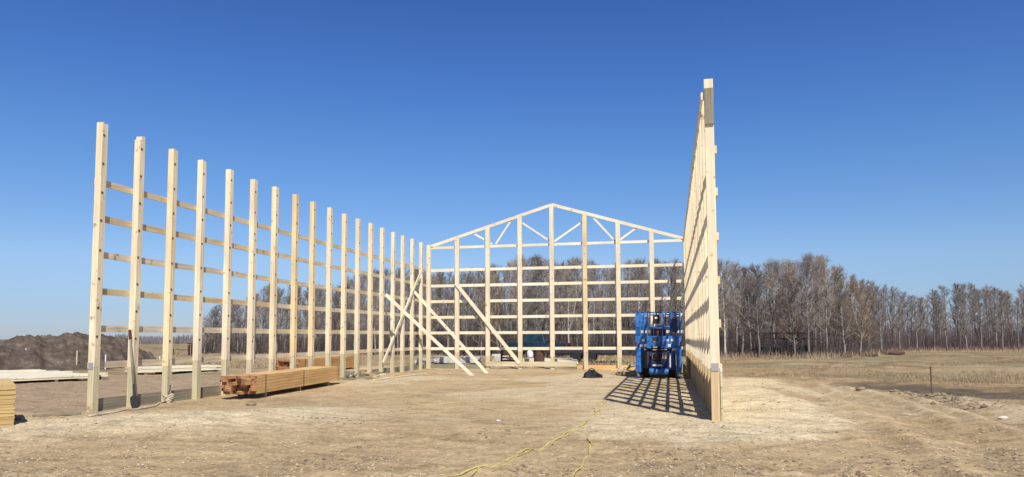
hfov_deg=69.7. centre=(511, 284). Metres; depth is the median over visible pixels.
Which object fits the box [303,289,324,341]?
poplar tree
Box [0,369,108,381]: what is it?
board pile
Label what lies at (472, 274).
poplar tree
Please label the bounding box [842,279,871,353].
poplar tree
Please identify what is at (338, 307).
poplar tree
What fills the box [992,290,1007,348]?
poplar tree
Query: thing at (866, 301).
poplar tree
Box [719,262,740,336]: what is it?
poplar tree
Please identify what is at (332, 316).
poplar tree
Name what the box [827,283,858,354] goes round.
poplar tree
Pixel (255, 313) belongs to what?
poplar tree
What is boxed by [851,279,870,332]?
poplar tree
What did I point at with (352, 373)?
scrap pile
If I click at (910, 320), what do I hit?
poplar tree
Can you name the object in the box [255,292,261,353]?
poplar tree
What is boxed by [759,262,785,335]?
poplar tree
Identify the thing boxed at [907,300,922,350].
poplar tree
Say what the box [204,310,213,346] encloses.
poplar tree
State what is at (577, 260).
poplar tree
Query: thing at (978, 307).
poplar tree
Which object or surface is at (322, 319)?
poplar tree
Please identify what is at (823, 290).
poplar tree
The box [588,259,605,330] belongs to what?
poplar tree
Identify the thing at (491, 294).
poplar tree
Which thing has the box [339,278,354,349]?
poplar tree
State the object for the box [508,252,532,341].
poplar tree
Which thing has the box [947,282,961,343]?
poplar tree
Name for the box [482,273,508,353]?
poplar tree
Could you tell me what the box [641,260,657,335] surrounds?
poplar tree
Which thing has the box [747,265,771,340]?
poplar tree
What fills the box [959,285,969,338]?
poplar tree
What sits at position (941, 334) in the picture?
poplar tree
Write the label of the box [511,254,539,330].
poplar tree
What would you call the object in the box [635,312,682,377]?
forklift
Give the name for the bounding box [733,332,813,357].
hay wagon
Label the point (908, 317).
poplar tree
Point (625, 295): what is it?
poplar tree
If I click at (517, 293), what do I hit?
poplar tree
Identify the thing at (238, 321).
poplar tree
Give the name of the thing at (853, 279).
poplar tree
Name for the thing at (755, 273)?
poplar tree
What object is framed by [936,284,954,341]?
poplar tree
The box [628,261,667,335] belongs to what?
poplar tree
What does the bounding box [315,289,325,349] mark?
poplar tree
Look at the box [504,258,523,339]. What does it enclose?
poplar tree
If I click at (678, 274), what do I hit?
poplar tree
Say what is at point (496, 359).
material bundle
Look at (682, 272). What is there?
poplar tree
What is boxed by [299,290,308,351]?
poplar tree
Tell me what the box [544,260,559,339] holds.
poplar tree
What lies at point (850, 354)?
fallen log
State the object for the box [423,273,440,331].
poplar tree
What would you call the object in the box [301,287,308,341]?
poplar tree
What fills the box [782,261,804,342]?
poplar tree
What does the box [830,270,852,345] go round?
poplar tree
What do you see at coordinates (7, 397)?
plywood stack
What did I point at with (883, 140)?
sky
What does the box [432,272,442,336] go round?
poplar tree
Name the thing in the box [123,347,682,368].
dry field grass
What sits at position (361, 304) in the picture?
poplar tree
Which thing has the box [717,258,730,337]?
poplar tree
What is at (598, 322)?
poplar tree
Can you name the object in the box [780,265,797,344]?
poplar tree
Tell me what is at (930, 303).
poplar tree
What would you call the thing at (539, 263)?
poplar tree
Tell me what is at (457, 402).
rope
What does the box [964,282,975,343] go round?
poplar tree
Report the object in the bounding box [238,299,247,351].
poplar tree
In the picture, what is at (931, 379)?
fence post
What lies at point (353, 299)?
poplar tree
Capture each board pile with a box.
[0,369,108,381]
[124,365,220,374]
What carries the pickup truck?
on the ground at (571, 386)
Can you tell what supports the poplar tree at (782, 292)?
on the ground at (571, 386)
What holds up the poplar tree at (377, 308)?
on the ground at (571, 386)
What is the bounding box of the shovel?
[128,330,137,408]
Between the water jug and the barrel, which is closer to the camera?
the barrel
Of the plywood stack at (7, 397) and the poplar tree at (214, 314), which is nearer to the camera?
the plywood stack at (7, 397)
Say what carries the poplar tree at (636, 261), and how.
on the ground at (571, 386)
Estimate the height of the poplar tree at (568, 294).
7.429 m
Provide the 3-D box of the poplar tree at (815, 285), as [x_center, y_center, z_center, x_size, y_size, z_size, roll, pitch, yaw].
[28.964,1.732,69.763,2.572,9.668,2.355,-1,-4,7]
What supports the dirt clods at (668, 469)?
on the ground at (571, 386)
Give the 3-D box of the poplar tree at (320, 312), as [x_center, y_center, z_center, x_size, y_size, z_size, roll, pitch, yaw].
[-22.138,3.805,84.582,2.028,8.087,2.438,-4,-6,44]
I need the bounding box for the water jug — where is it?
[527,350,532,356]
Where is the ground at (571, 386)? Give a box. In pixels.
[0,335,1023,476]
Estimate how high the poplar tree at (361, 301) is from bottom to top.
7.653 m
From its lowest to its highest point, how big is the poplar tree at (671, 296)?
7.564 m
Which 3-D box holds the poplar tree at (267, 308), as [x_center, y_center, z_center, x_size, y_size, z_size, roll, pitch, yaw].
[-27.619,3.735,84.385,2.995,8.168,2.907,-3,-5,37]
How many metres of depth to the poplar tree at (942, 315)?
73.80 m
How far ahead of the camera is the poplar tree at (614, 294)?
63.96 m
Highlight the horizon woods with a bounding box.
[0,334,287,343]
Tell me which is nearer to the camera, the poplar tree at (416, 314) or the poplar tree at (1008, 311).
the poplar tree at (416, 314)
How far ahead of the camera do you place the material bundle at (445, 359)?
41.62 m
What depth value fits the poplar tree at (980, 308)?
88.00 m
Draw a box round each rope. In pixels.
[399,393,545,404]
[443,402,605,476]
[443,406,573,425]
[572,426,591,476]
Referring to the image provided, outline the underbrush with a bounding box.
[202,323,1023,357]
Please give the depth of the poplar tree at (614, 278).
57.91 m
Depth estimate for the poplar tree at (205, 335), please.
73.62 m
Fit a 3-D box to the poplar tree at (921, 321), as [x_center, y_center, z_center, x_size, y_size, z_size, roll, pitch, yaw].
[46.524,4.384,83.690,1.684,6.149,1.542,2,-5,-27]
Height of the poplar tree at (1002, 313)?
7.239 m
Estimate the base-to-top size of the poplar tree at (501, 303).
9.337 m
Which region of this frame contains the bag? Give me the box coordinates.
[582,368,602,377]
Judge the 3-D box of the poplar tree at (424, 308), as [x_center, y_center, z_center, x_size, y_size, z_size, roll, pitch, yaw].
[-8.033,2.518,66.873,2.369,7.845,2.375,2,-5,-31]
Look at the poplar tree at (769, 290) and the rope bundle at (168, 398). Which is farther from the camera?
the poplar tree at (769, 290)
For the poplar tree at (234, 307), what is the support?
on the ground at (571, 386)
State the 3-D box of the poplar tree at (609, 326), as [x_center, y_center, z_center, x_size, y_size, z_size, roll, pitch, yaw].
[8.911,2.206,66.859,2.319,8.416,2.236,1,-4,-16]
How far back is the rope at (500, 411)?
15.44 m
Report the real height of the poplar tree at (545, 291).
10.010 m
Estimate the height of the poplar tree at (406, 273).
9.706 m
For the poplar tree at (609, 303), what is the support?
on the ground at (571, 386)
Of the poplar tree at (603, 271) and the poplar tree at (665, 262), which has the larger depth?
the poplar tree at (665, 262)
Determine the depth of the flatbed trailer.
44.23 m
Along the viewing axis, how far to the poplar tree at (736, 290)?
68.58 m
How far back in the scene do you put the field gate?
68.30 m
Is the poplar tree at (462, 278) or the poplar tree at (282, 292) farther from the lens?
the poplar tree at (282, 292)
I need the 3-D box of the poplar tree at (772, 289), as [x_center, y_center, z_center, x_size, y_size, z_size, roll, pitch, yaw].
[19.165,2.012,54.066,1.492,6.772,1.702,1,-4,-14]
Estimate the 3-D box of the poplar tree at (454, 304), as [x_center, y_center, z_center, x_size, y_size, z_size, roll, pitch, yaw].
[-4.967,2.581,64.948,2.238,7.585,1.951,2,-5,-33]
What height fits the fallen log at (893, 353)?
0.536 m
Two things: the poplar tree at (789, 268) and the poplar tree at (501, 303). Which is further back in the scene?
the poplar tree at (501, 303)
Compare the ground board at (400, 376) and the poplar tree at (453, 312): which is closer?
the ground board at (400, 376)
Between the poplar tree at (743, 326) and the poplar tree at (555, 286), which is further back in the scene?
the poplar tree at (555, 286)
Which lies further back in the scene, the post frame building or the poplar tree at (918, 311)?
the poplar tree at (918, 311)
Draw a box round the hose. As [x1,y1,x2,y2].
[88,401,164,416]
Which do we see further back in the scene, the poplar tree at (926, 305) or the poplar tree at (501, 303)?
the poplar tree at (926, 305)
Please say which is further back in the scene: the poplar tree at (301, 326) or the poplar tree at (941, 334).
the poplar tree at (941, 334)
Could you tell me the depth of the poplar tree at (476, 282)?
73.79 m
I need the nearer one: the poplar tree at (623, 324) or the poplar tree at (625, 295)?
the poplar tree at (623, 324)
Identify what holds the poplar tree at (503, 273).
on the ground at (571, 386)
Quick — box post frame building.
[86,79,723,421]
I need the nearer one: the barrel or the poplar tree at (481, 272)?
the barrel
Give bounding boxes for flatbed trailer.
[546,343,635,362]
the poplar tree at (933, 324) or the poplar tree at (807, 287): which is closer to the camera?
the poplar tree at (807, 287)
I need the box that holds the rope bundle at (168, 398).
[162,381,174,402]
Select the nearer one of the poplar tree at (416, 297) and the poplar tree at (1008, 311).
the poplar tree at (416, 297)
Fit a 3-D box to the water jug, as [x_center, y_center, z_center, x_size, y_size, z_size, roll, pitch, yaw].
[1.021,3.865,41.450,0.351,0.531,0.360,-1,-4,12]
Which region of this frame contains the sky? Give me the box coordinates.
[0,0,1023,338]
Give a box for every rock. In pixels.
[246,401,256,405]
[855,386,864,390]
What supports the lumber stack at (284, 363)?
on the ground at (571, 386)
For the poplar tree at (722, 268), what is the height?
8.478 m
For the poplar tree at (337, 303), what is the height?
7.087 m
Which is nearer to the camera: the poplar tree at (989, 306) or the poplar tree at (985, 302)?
the poplar tree at (985, 302)
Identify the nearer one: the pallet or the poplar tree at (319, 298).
the pallet
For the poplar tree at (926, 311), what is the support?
on the ground at (571, 386)
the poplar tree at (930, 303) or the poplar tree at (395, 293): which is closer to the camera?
the poplar tree at (395, 293)
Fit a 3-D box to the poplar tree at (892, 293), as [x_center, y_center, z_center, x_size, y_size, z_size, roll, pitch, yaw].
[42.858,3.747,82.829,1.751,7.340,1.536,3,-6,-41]
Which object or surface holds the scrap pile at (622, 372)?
on the ground at (571, 386)
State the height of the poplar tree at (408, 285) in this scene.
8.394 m
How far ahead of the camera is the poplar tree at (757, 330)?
53.44 m
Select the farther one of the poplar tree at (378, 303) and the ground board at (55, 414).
the poplar tree at (378, 303)
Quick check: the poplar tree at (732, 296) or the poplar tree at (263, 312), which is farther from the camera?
the poplar tree at (263, 312)
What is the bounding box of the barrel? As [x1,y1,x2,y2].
[534,350,544,361]
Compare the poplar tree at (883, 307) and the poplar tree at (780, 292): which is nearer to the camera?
the poplar tree at (780, 292)
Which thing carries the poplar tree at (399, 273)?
on the ground at (571, 386)
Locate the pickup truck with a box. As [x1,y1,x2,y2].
[500,334,571,356]
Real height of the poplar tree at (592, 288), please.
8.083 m
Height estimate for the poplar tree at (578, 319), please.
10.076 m
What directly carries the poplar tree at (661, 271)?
on the ground at (571, 386)
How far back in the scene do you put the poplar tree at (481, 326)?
60.90 m
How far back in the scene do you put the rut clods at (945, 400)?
17.34 m
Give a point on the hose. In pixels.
(116, 411)
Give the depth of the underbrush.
66.12 m
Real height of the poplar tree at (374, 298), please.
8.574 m
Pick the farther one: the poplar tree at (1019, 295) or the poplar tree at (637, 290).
the poplar tree at (1019, 295)
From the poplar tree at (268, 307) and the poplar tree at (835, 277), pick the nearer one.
the poplar tree at (835, 277)
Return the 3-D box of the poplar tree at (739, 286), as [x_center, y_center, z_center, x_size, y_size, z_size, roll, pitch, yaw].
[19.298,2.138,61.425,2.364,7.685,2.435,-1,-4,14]
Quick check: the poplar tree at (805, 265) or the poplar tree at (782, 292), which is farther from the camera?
the poplar tree at (782, 292)
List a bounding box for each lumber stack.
[220,366,340,396]
[276,355,360,369]
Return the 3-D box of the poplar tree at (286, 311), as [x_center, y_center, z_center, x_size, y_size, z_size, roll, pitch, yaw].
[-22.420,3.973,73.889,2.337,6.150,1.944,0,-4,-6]
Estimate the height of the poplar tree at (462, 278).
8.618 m
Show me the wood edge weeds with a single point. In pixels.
(829, 355)
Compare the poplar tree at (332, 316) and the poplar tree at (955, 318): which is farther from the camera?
the poplar tree at (955, 318)
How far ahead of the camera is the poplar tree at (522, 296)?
79.99 m
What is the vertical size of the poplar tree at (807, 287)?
7.696 m
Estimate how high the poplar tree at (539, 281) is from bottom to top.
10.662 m
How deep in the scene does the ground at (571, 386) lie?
12.75 m
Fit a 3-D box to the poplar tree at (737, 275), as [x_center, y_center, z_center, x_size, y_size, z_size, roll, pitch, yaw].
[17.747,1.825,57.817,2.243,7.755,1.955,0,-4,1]
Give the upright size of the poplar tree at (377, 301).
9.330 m
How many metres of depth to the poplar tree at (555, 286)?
59.56 m
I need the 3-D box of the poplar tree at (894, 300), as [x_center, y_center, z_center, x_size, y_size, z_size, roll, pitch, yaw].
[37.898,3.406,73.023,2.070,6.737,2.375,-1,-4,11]
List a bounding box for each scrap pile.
[340,370,385,379]
[611,364,641,374]
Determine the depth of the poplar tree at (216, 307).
82.89 m
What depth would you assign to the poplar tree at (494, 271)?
68.46 m
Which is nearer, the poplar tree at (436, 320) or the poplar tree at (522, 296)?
the poplar tree at (436, 320)
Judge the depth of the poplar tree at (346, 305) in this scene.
84.97 m
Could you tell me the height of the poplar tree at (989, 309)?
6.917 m
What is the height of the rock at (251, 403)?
0.128 m
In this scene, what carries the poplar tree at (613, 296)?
on the ground at (571, 386)
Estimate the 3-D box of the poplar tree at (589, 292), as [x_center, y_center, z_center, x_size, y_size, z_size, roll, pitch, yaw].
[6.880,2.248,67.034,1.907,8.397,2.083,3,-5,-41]
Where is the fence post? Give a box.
[930,366,931,393]
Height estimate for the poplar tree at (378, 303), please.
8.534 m
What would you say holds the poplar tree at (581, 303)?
on the ground at (571, 386)
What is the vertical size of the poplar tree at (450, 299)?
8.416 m
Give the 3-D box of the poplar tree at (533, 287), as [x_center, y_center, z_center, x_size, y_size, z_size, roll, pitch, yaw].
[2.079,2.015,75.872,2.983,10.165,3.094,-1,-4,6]
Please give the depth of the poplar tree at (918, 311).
92.17 m
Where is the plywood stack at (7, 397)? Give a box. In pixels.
[0,378,15,425]
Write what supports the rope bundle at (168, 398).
on the ground at (571, 386)
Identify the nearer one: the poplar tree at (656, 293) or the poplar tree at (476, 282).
the poplar tree at (656, 293)
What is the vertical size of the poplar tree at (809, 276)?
8.661 m
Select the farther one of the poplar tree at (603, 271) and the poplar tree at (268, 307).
the poplar tree at (268, 307)
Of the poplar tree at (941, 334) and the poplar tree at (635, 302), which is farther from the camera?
the poplar tree at (941, 334)
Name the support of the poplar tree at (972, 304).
on the ground at (571, 386)
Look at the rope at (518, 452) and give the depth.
9.39 m
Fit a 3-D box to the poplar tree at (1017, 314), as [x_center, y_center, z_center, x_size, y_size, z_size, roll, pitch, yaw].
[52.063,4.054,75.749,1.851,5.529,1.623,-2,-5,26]
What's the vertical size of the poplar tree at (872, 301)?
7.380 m
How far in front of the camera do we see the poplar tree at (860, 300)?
56.45 m
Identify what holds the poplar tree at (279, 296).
on the ground at (571, 386)
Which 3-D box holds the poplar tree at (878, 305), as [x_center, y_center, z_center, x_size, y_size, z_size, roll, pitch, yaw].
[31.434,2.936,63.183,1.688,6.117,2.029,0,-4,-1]
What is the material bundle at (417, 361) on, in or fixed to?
on the ground at (571, 386)
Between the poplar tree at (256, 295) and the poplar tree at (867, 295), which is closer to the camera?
the poplar tree at (867, 295)
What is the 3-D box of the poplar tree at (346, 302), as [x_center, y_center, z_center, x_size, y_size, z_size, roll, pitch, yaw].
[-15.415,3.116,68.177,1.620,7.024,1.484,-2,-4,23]
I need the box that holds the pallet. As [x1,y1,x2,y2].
[500,350,517,361]
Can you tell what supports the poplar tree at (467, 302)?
on the ground at (571, 386)
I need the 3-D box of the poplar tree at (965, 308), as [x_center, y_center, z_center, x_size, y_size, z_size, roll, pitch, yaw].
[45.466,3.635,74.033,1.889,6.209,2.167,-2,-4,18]
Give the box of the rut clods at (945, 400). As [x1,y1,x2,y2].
[879,389,996,409]
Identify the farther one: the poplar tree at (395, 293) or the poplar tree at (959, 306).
the poplar tree at (959, 306)
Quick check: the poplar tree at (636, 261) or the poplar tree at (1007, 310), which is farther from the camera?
the poplar tree at (1007, 310)
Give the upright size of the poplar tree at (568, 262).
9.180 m
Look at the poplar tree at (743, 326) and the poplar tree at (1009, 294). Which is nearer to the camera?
the poplar tree at (743, 326)
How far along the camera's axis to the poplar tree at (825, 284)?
53.35 m
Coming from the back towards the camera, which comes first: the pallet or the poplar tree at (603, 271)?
the poplar tree at (603, 271)
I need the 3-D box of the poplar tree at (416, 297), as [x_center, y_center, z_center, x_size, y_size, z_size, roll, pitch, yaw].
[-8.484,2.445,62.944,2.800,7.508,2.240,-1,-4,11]
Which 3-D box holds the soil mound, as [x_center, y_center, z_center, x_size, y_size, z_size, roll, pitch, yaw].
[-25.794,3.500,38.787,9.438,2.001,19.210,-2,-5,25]
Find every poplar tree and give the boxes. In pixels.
[202,318,215,353]
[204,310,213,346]
[209,309,221,350]
[210,305,220,344]
[212,304,222,343]
[230,304,242,347]
[231,305,246,353]
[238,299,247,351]
[241,294,260,334]
[255,286,269,346]
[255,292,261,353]
[258,286,269,338]
[260,283,283,334]
[262,288,277,336]
[263,291,289,353]
[277,287,289,345]
[278,295,290,351]
[284,285,290,348]
[286,286,302,340]
[287,286,304,335]
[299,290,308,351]
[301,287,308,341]
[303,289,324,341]
[314,284,325,342]
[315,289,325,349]
[318,290,332,329]
[323,286,340,350]
[331,286,340,348]
[332,285,349,346]
[337,285,351,324]
[339,276,354,348]
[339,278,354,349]
[346,281,364,347]
[348,274,367,354]
[350,276,366,329]
[350,276,366,349]
[361,275,376,330]
[362,268,379,348]
[364,277,378,354]
[367,271,386,343]
[373,270,389,340]
[377,268,390,330]
[384,266,406,329]
[384,268,400,336]
[384,280,390,353]
[387,277,405,354]
[396,269,418,352]
[397,270,424,355]
[399,268,409,326]
[406,270,425,350]
[415,271,434,341]
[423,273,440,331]
[431,274,451,353]
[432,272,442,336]
[432,272,446,345]
[433,272,449,337]
[438,279,454,355]
[442,271,454,344]
[446,277,454,342]
[448,276,465,330]
[452,272,478,355]
[453,271,473,336]
[460,273,478,343]
[469,267,475,342]
[469,271,485,340]
[470,274,493,355]
[471,267,485,354]
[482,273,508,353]
[484,264,507,335]
[490,263,509,346]
[490,266,498,346]
[496,265,511,336]
[502,260,516,342]
[504,257,526,330]
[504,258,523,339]
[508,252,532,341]
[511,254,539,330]
[515,256,527,329]
[522,257,539,324]
[524,255,549,330]
[526,256,549,329]
[530,262,549,330]
[532,251,548,330]
[541,258,549,330]
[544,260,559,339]
[547,262,576,342]
[549,269,562,323]
[555,262,573,336]
[557,269,581,342]
[558,256,589,346]
[563,259,577,342]
[569,257,582,334]
[572,257,594,345]
[578,271,590,355]
[581,268,596,346]
[587,263,605,345]
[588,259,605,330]
[589,264,609,342]
[589,264,616,346]
[600,262,616,342]
[600,268,615,344]
[604,268,622,329]
[606,269,615,344]
[609,268,627,322]
[612,263,631,343]
[616,259,639,351]
[621,259,634,343]
[624,261,642,341]
[625,260,648,322]
[627,258,649,313]
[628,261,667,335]
[638,257,648,323]
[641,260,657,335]
[643,260,663,318]
[644,258,667,325]
[655,257,667,325]
[655,257,667,325]
[660,258,681,328]
[660,261,680,350]
[665,259,684,328]
[666,262,685,346]
[668,262,684,326]
[673,270,684,329]
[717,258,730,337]
[717,265,738,356]
[718,281,725,321]
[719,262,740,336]
[720,259,733,335]
[724,258,745,353]
[727,272,758,354]
[729,265,745,338]
[730,267,754,337]
[736,266,760,348]
[740,267,762,338]
[742,263,771,341]
[743,271,774,355]
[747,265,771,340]
[751,258,786,341]
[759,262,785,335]
[760,262,772,342]
[764,268,782,354]
[768,260,789,340]
[775,257,791,329]
[775,260,799,349]
[776,269,810,357]
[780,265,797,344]
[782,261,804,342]
[784,259,817,343]
[784,261,805,341]
[789,253,820,357]
[796,253,817,340]
[799,252,829,347]
[808,252,824,334]
[808,260,830,354]
[810,257,848,350]
[814,254,831,341]
[815,255,839,349]
[824,263,851,352]
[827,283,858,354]
[828,269,843,326]
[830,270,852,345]
[838,275,860,340]
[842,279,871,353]
[844,273,860,341]
[846,282,876,352]
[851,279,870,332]
[857,278,879,346]
[857,287,880,350]
[862,284,885,345]
[863,280,880,338]
[870,285,888,350]
[878,287,890,343]
[879,282,891,340]
[884,286,905,340]
[887,285,897,338]
[890,298,906,350]
[895,292,909,332]
[895,295,904,335]
[899,295,914,347]
[903,295,917,341]
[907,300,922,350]
[914,296,926,343]
[916,296,923,344]
[916,297,929,347]
[922,294,931,337]
[927,288,939,338]
[928,290,941,335]
[928,295,940,348]
[934,296,949,345]
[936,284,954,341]
[937,300,949,350]
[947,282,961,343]
[948,285,964,345]
[953,283,969,347]
[954,292,972,350]
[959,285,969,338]
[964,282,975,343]
[965,283,981,344]
[971,287,987,349]
[972,289,986,338]
[981,287,992,340]
[982,285,996,335]
[982,286,1000,342]
[984,287,1003,345]
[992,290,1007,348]
[995,289,1007,341]
[996,293,1016,348]
[1002,292,1012,340]
[1004,290,1018,339]
[1009,298,1023,349]
[1014,289,1023,342]
[1015,284,1023,327]
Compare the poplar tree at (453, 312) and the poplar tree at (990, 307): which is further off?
the poplar tree at (990, 307)
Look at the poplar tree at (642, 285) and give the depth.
75.90 m
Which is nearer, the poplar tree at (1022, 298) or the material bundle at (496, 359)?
the material bundle at (496, 359)
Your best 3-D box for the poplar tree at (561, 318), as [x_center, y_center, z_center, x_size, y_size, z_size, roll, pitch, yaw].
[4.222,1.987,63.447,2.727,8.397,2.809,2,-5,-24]
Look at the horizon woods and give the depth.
219.87 m
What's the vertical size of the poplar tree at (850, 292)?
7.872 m
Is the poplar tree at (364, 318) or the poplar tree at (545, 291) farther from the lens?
the poplar tree at (364, 318)
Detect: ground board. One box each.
[32,412,80,416]
[373,373,427,379]
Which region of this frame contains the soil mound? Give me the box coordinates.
[0,332,156,370]
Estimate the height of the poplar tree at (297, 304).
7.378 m
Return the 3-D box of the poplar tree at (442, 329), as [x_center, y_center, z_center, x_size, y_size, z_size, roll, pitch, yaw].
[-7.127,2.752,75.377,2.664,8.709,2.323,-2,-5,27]
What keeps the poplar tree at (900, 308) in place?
on the ground at (571, 386)
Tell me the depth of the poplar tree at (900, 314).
69.36 m
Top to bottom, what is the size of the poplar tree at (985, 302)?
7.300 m
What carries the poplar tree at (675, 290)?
on the ground at (571, 386)
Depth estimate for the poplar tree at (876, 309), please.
72.87 m
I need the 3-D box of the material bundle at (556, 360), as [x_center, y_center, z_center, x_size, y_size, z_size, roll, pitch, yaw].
[2.114,4.292,40.506,3.081,0.414,1.100,-1,-4,6]
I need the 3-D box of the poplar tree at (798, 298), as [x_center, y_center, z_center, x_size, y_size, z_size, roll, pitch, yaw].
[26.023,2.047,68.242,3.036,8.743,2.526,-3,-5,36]
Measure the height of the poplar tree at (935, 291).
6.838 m
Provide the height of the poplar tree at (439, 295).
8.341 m
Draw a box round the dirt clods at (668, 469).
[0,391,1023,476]
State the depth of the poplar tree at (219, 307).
83.98 m
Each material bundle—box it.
[414,358,434,364]
[431,356,483,363]
[492,354,512,361]
[523,358,578,363]
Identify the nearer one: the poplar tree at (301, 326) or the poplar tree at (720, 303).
the poplar tree at (720, 303)
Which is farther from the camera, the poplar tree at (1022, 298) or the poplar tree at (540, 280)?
the poplar tree at (1022, 298)
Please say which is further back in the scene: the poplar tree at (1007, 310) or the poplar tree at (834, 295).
the poplar tree at (1007, 310)
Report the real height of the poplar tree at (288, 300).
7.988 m
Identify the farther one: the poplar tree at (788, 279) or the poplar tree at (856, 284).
the poplar tree at (856, 284)
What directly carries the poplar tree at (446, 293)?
on the ground at (571, 386)
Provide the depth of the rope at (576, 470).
9.31 m
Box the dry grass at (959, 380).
[721,349,1023,402]
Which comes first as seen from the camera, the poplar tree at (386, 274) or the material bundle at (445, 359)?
the material bundle at (445, 359)
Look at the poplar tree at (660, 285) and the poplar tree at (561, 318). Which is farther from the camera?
the poplar tree at (660, 285)
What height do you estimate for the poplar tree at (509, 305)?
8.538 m
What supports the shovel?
on the ground at (571, 386)
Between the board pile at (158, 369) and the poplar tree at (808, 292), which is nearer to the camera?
the board pile at (158, 369)
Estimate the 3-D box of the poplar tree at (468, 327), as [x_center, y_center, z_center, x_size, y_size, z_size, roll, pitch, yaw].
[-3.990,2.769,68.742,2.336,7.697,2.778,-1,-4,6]
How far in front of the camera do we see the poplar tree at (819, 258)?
60.39 m
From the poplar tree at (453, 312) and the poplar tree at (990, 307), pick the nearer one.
the poplar tree at (453, 312)
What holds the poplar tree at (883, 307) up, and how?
on the ground at (571, 386)
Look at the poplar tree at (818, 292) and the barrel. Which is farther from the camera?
the poplar tree at (818, 292)
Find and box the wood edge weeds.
[720,345,1023,359]
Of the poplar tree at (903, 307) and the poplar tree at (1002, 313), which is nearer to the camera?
the poplar tree at (903, 307)
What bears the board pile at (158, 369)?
on the ground at (571, 386)
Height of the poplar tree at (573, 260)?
8.669 m
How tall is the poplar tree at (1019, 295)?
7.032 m
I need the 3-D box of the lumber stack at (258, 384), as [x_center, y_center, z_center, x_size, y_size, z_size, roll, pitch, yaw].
[-6.554,2.841,21.584,0.862,0.632,6.474,-1,-4,6]
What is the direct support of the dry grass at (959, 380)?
on the ground at (571, 386)
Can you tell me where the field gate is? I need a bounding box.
[173,343,192,354]
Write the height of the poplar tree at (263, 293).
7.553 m
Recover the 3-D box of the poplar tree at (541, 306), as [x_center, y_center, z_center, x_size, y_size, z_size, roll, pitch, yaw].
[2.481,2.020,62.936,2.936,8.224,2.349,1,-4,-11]
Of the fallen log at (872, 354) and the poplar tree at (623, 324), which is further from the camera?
the poplar tree at (623, 324)
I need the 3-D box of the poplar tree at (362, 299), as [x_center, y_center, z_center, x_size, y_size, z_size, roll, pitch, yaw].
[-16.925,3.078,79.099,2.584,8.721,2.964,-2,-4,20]
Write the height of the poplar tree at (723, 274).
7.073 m
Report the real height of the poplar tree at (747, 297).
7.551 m
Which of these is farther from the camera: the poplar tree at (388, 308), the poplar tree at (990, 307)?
the poplar tree at (990, 307)
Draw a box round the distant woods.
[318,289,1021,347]
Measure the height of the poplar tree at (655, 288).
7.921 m
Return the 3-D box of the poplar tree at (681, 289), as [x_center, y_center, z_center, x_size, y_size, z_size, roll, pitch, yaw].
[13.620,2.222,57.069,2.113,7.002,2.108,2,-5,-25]
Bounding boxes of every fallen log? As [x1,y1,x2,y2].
[840,351,852,357]
[859,350,877,356]
[881,348,904,354]
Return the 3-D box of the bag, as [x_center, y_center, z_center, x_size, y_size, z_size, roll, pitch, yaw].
[3.009,3.345,27.751,0.810,0.376,0.590,-1,-4,12]
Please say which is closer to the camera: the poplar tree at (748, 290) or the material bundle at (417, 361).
the material bundle at (417, 361)
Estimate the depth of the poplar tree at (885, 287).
81.63 m
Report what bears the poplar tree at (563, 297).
on the ground at (571, 386)
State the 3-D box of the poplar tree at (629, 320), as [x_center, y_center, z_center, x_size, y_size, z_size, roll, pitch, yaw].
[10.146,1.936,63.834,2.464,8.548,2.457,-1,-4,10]
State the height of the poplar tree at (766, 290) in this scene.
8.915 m

